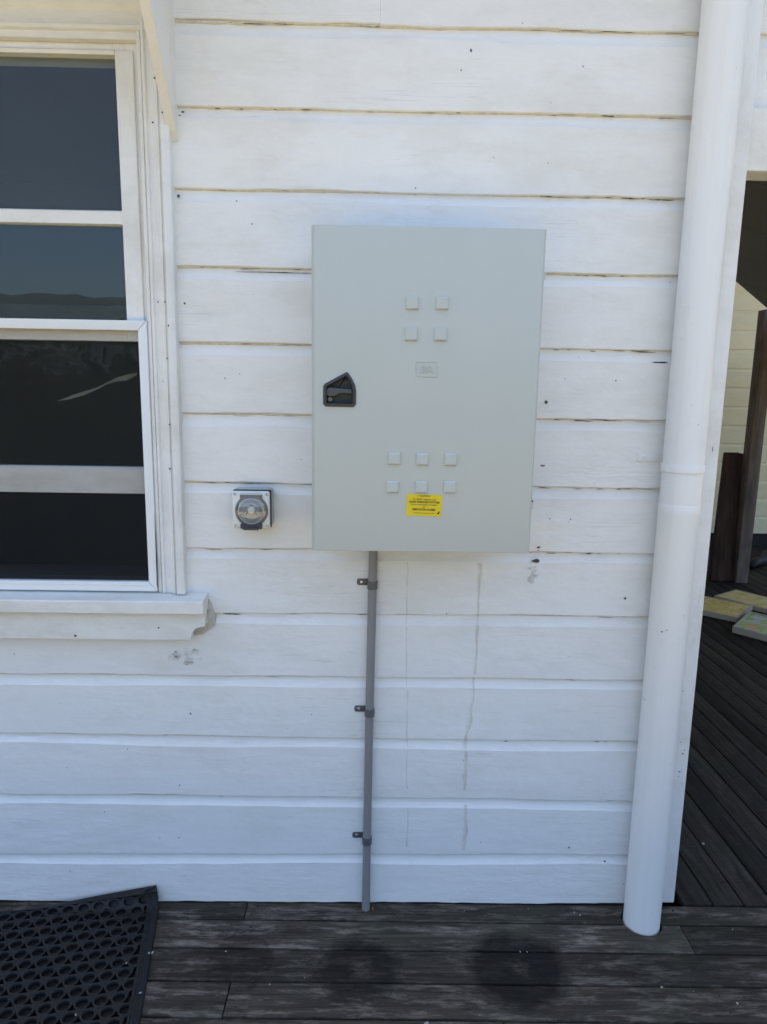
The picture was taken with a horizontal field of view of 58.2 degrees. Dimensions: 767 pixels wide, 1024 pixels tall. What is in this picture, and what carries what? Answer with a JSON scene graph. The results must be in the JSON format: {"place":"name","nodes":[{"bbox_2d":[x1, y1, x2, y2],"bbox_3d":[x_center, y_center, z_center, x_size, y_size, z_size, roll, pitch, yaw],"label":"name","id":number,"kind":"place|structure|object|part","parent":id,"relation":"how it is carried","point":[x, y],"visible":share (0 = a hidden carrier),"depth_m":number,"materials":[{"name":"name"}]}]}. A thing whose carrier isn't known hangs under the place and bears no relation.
{"place":"outdoors","nodes":[
{"label":"outdoors","id":0,"kind":"place"},
{"bbox_2d":[0,546,766,1023],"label":"deck","id":1,"kind":"structure","parent":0,"point":[700,956],"depth_m":2.00,"materials":[{"name":"wood"}]},
{"bbox_2d":[0,885,158,1023],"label":"rubber mat","id":2,"kind":"object","parent":1,"relation":"on","point":[99,928],"visible":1,"depth_m":1.91,"materials":[{"name":"black rubber"}]},
{"bbox_2d":[75,842,738,1023],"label":"paint flecks","id":3,"kind":"object","parent":1,"relation":"on","point":[427,1022],"visible":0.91,"depth_m":1.89,"materials":[{"name":"paint"}]},
{"bbox_2d":[708,452,738,580],"bbox_3d":[2.949,0.044,5.938,0.210,1.112,0.045,1,7,-1],"label":"timber plank","id":4,"kind":"object","parent":1,"relation":"on","point":[722,564],"visible":1,"depth_m":5.92,"materials":[{"name":"brown wood"}]},
{"bbox_2d":[702,596,752,622],"bbox_3d":[2.515,0.722,5.146,0.343,0.039,0.398,10,13,41],"label":"painting","id":5,"kind":"object","parent":1,"relation":"on","point":[727,610],"visible":0.78,"depth_m":5.08,"materials":[{"name":"brown wood"}]},
{"bbox_2d":[737,453,742,507],"bbox_3d":[3.038,0.039,5.992,0.069,1.108,0.032,2,8,-1],"label":"timber plank","id":6,"kind":"object","parent":1,"relation":"on","point":[740,462],"visible":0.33,"depth_m":5.92,"materials":[{"name":"brown wood"}]},
{"bbox_2d":[714,589,766,613],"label":"painting","id":7,"kind":"object","parent":1,"relation":"on","point":[758,602],"visible":0.74,"depth_m":5.37,"materials":[{"name":"brown wood"}]},
{"bbox_2d":[732,611,766,641],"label":"painting","id":8,"kind":"object","parent":1,"relation":"on","point":[751,624],"visible":1,"depth_m":4.70,"materials":[{"name":"multicoloured wood"}]},
{"bbox_2d":[734,309,766,582],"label":"timber post","id":9,"kind":"object","parent":1,"relation":"on","point":[752,451],"visible":0.88,"depth_m":5.77,"materials":[{"name":"brown wood"}]},
{"bbox_2d":[749,550,766,568],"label":"dark bundle","id":10,"kind":"object","parent":1,"relation":"on","point":[756,562],"visible":0.91,"depth_m":6.47,"materials":[{"name":"black rubber"}]},
{"bbox_3d":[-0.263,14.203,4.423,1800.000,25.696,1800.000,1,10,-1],"label":"ground","id":11,"kind":"structure","parent":0,"visible":0},
{"bbox_2d":[0,0,766,921],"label":"house","id":12,"kind":"structure","parent":11,"relation":"on","point":[182,676],"depth_m":1.97,"materials":[{"name":"white paint"}]},
{"bbox_2d":[58,373,136,400],"bbox_3d":[-0.827,-0.361,1.990,0.233,0.085,0.010,1,10,-1],"label":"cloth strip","id":13,"kind":"object","parent":12,"relation":"attached to","point":[125,377],"visible":1,"depth_m":1.99,"materials":[{"name":"grey fabric"}]},
{"bbox_2d":[0,0,215,639],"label":"window","id":14,"kind":"structure","parent":12,"relation":"in","point":[49,601],"depth_m":1.85,"materials":[{"name":"white paint"}]},
{"bbox_2d":[232,487,273,529],"bbox_3d":[-0.358,-0.010,1.891,0.105,0.108,0.081,1,10,-1],"label":"power outlet","id":15,"kind":"object","parent":12,"relation":"attached to","point":[253,508],"visible":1,"depth_m":1.87,"materials":[{"name":"grey plastic"}]},
{"bbox_2d":[352,551,377,910],"bbox_3d":[-0.057,0.640,2.034,0.066,1.200,0.032,1,10,-1],"label":"conduit","id":16,"kind":"object","parent":12,"relation":"attached to","point":[368,708],"visible":0.98,"depth_m":2.03,"materials":[{"name":"grey plastic"}]},
{"bbox_2d":[312,224,546,552],"bbox_3d":[0.101,-0.299,1.768,0.553,0.776,0.234,1,10,-1],"label":"electrical cabinet","id":17,"kind":"object","parent":12,"relation":"attached to","point":[426,342],"visible":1,"depth_m":1.66,"materials":[{"name":"grey metal"}]},
{"bbox_3d":[0.101,-0.282,1.672,0.550,0.776,0.026,1,10,-1],"label":"door","id":18,"kind":"part","parent":17,"relation":"part of","materials":[{"name":"grey metal"}]},
{"bbox_2d":[623,0,748,935],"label":"downpipe","id":19,"kind":"object","parent":12,"relation":"attached to","point":[720,55],"visible":0.96,"depth_m":1.81,"materials":[{"name":"white paint"}]}
]}

